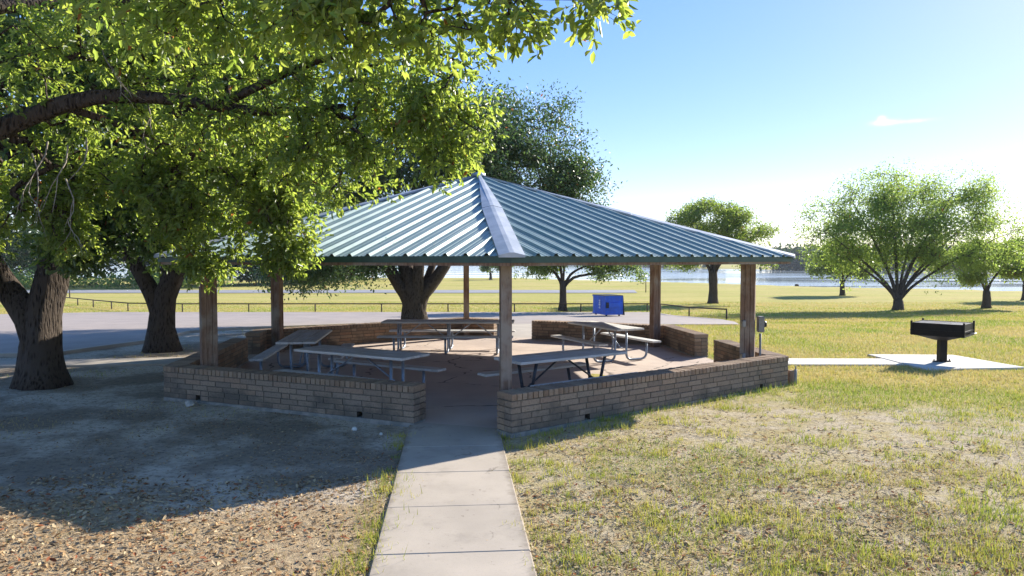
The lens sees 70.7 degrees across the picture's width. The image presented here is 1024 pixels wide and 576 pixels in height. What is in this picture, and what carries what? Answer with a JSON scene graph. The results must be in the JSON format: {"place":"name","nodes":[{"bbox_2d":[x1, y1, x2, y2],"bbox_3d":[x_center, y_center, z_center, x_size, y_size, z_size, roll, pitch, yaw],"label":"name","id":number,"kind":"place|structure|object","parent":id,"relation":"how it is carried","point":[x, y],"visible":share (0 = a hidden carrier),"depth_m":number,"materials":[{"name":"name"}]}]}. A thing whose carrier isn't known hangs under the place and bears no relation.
{"place":"outdoors","nodes":[
{"label":"outdoors","id":0,"kind":"place"},
{"bbox_2d":[0,356,253,367],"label":"side path","id":1,"kind":"structure","parent":0,"point":[115,362],"depth_m":15.78,"materials":[{"name":"concrete"}]},
{"bbox_2d":[238,337,712,436],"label":"pavilion floor","id":2,"kind":"structure","parent":0,"point":[460,391],"depth_m":15.13,"materials":[{"name":"concrete"}]},
{"bbox_2d":[249,330,353,374],"bbox_3d":[-4.080,1.317,14.317,1.640,0.758,2.305,0,2,-6],"label":"picnic table","id":3,"kind":"object","parent":2,"relation":"on","point":[306,338],"visible":0.59,"depth_m":13.91,"materials":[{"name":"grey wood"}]},
{"bbox_2d":[273,345,445,382],"bbox_3d":[-2.502,1.416,11.888,2.303,0.758,1.640,1,3,30],"label":"picnic table","id":4,"kind":"object","parent":2,"relation":"on","point":[367,353],"visible":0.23,"depth_m":11.85,"materials":[{"name":"grey metal"}]},
{"bbox_2d":[377,319,514,354],"bbox_3d":[-1.550,1.179,17.713,3.206,0.758,1.640,0,2,2],"label":"picnic table","id":5,"kind":"object","parent":2,"relation":"on","point":[449,336],"visible":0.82,"depth_m":17.49,"materials":[{"name":"grey metal"}]},
{"bbox_2d":[154,172,794,390],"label":"pavilion","id":6,"kind":"structure","parent":2,"relation":"on","point":[482,219],"depth_m":11.76,"materials":[{"name":"teal metal"}]},
{"bbox_2d":[740,320,745,326],"bbox_3d":[4.196,0.648,13.096,0.068,0.125,0.085,0,2,-11],"label":"outlet box","id":7,"kind":"object","parent":6,"relation":"attached to","point":[742,323],"visible":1,"depth_m":13.06,"materials":[{"name":"grey paint"}]},
{"bbox_2d":[477,347,634,387],"bbox_3d":[0.801,1.433,11.488,2.154,0.758,1.640,-2,3,-35],"label":"picnic table","id":8,"kind":"object","parent":2,"relation":"on","point":[554,357],"visible":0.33,"depth_m":11.45,"materials":[{"name":"grey metal"}]},
{"bbox_2d":[551,321,660,362],"bbox_3d":[2.119,1.224,16.615,1.640,0.758,2.106,-1,3,-26],"label":"picnic table","id":9,"kind":"object","parent":2,"relation":"on","point":[608,326],"visible":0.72,"depth_m":16.28,"materials":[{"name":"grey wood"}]},
{"bbox_2d":[0,263,1023,575],"bbox_3d":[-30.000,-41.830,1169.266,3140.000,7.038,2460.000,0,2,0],"label":"ground","id":10,"kind":"structure","parent":0,"point":[38,451],"depth_m":8.49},
{"bbox_2d":[10,264,242,288],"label":"thicket","id":11,"kind":"object","parent":10,"relation":"on","point":[28,278],"visible":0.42,"depth_m":90.33,"materials":[{"name":"green plant"}]},
{"bbox_2d":[0,6,349,390],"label":"oak tree","id":12,"kind":"object","parent":10,"relation":"on","point":[35,313],"visible":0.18,"depth_m":12.71,"materials":[{"name":"green plant"}]},
{"bbox_2d":[1,8,356,352],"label":"oak tree","id":13,"kind":"object","parent":10,"relation":"on","point":[160,298],"visible":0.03,"depth_m":17.76,"materials":[{"name":"green plant"}]},
{"bbox_2d":[185,400,196,406],"bbox_3d":[-5.011,1.812,11.268,0.188,0.117,0.302,-1,3,-29],"label":"stone","id":14,"kind":"object","parent":10,"relation":"on","point":[190,403],"visible":0.93,"depth_m":11.19,"materials":[{"name":"grey stone"}]},
{"bbox_2d":[0,210,397,285],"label":"woodland","id":15,"kind":"object","parent":10,"relation":"on","point":[23,260],"visible":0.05,"depth_m":100.36,"materials":[{"name":"green plant"}]},
{"bbox_2d":[163,338,425,426],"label":"brick wall","id":16,"kind":"structure","parent":10,"relation":"on","point":[226,381],"depth_m":10.75,"materials":[{"name":"brick"},{"name":"concrete"}]},
{"bbox_2d":[0,0,641,294],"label":"oak tree","id":17,"kind":"object","parent":10,"relation":"on","point":[178,202],"visible":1,"depth_m":8.80,"materials":[{"name":"green plant"}]},
{"bbox_2d":[26,290,636,292],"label":"road","id":18,"kind":"structure","parent":10,"relation":"on","point":[376,291],"depth_m":81.28,"materials":[{"name":"grey asphalt"}]},
{"bbox_2d":[0,312,737,352],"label":"parking lot","id":19,"kind":"structure","parent":10,"relation":"on","point":[84,329],"depth_m":32.38,"materials":[{"name":"grey asphalt"}]},
{"bbox_2d":[0,323,355,356],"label":"kerb","id":20,"kind":"structure","parent":19,"relation":"on","point":[91,348],"depth_m":19.50,"materials":[{"name":"concrete"}]},
{"bbox_2d":[592,294,624,315],"bbox_3d":[5.226,0.921,38.901,1.195,1.109,1.600,-1,2,-20],"label":"dumpster","id":21,"kind":"object","parent":19,"relation":"on","point":[608,304],"visible":1,"depth_m":38.31,"materials":[{"name":"blue paint"}]},
{"bbox_2d":[245,317,497,355],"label":"brick wall","id":22,"kind":"structure","parent":10,"relation":"on","point":[259,341],"depth_m":19.23,"materials":[{"name":"brick"},{"name":"concrete"}]},
{"bbox_2d":[66,297,727,319],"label":"rail fence","id":23,"kind":"object","parent":10,"relation":"on","point":[401,303],"visible":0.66,"depth_m":43.95,"materials":[{"name":"brown wood"}]},
{"bbox_2d":[111,258,709,267],"bbox_3d":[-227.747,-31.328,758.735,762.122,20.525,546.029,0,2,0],"label":"shore wood","id":24,"kind":"object","parent":10,"relation":"on","point":[703,266],"visible":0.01,"depth_m":554.35,"materials":[{"name":"green plant"}]},
{"bbox_2d":[244,64,622,318],"bbox_3d":[-3.308,-3.323,27.366,16.124,10.023,8.905,0,2,0],"label":"oak tree","id":25,"kind":"object","parent":10,"relation":"on","point":[414,287],"visible":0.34,"depth_m":26.57,"materials":[{"name":"green plant"}]},
{"bbox_2d":[368,422,536,575],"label":"walkway","id":26,"kind":"structure","parent":10,"relation":"on","point":[469,534],"depth_m":6.47,"materials":[{"name":"concrete"}]},
{"bbox_2d":[479,266,513,279],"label":"lawn tree","id":27,"kind":"object","parent":10,"relation":"on","point":[487,269],"visible":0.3,"depth_m":130.38,"materials":[{"name":"green plant"}]},
{"bbox_2d":[0,301,1023,575],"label":"grass","id":28,"kind":"structure","parent":10,"relation":"on","point":[1012,341],"depth_m":16.93,"materials":[{"name":"green plant"}]},
{"bbox_2d":[0,183,1023,575],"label":"fallen leaves","id":29,"kind":"object","parent":10,"relation":"on","point":[534,553],"visible":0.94,"depth_m":6.36,"materials":[{"name":"brown plant"}]},
{"bbox_2d":[513,265,649,311],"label":"lawn tree","id":30,"kind":"object","parent":10,"relation":"on","point":[598,272],"visible":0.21,"depth_m":44.49,"materials":[{"name":"green plant"}]},
{"bbox_2d":[532,320,707,356],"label":"brick wall","id":31,"kind":"structure","parent":10,"relation":"on","point":[692,343],"depth_m":19.20,"materials":[{"name":"brick"},{"name":"mortar"}]},
{"bbox_2d":[497,340,788,437],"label":"brick wall","id":32,"kind":"structure","parent":10,"relation":"on","point":[524,411],"depth_m":10.67,"materials":[{"name":"brick"},{"name":"mortar"}]},
{"bbox_2d":[756,316,766,355],"bbox_3d":[4.575,1.130,13.227,0.150,1.225,0.140,0,2,0],"label":"electrical box","id":33,"kind":"object","parent":32,"relation":"attached to","point":[761,323],"visible":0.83,"depth_m":13.16,"materials":[{"name":"grey paint"}]},
{"bbox_2d":[293,352,1023,575],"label":"grass tufts","id":34,"kind":"object","parent":10,"relation":"on","point":[747,518],"visible":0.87,"depth_m":6.53,"materials":[{"name":"green plant"}]},
{"bbox_2d":[663,193,783,303],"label":"lawn tree","id":35,"kind":"object","parent":10,"relation":"on","point":[733,220],"visible":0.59,"depth_m":54.12,"materials":[{"name":"green plant"}]},
{"bbox_2d":[788,366,796,384],"bbox_3d":[5.080,1.639,13.073,0.144,0.460,0.116,-1,2,-17],"label":"utility stub","id":36,"kind":"object","parent":10,"relation":"on","point":[792,375],"visible":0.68,"depth_m":13.04,"materials":[{"name":"grey paint"}]},
{"bbox_2d":[804,236,882,295],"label":"lawn tree","id":37,"kind":"object","parent":10,"relation":"on","point":[819,271],"visible":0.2,"depth_m":70.51,"materials":[{"name":"green plant"}]},
{"bbox_2d":[757,241,964,270],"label":"headland wood","id":38,"kind":"object","parent":10,"relation":"on","point":[795,264],"visible":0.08,"depth_m":411.00,"materials":[{"name":"green plant"}]},
{"bbox_2d":[785,156,1023,309],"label":"lawn tree","id":39,"kind":"object","parent":10,"relation":"on","point":[886,207],"visible":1,"depth_m":45.91,"materials":[{"name":"green plant"}]},
{"bbox_2d":[867,354,1023,370],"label":"grill pad","id":40,"kind":"object","parent":10,"relation":"on","point":[917,361],"visible":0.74,"depth_m":15.60,"materials":[{"name":"concrete"}]},
{"bbox_2d":[910,318,976,361],"bbox_3d":[9.370,1.157,15.710,1.264,0.900,0.907,2,3,44],"label":"park grill","id":41,"kind":"object","parent":40,"relation":"on","point":[942,333],"visible":1,"depth_m":15.53,"materials":[{"name":"black paint"}]},
{"bbox_2d":[942,236,1023,308],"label":"lawn tree","id":42,"kind":"object","parent":10,"relation":"on","point":[986,295],"visible":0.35,"depth_m":48.32,"materials":[{"name":"green plant"}]},
{"bbox_2d":[995,236,1023,299],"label":"lawn tree","id":43,"kind":"object","parent":10,"relation":"on","point":[1022,246],"visible":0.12,"depth_m":59.71,"materials":[{"name":"green plant"}]},
{"bbox_2d":[1,0,1023,258],"label":"sky","id":44,"kind":"structure","parent":0,"point":[757,103],"materials":[{"name":"blue"}]},
{"bbox_2d":[14,264,1022,290],"bbox_3d":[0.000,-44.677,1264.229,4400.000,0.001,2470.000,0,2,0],"label":"lake","id":45,"kind":"structure","parent":0,"point":[773,277],"depth_m":260.11,"materials":[{"name":"blue liquid"}]},
{"bbox_2d":[512,324,531,337],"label":"path","id":46,"kind":"structure","parent":0,"point":[523,330],"depth_m":24.06,"materials":[{"name":"concrete"}]},
{"bbox_2d":[788,358,902,365],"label":"side path","id":47,"kind":"structure","parent":0,"point":[840,361],"depth_m":15.79,"materials":[{"name":"concrete"}]}
]}

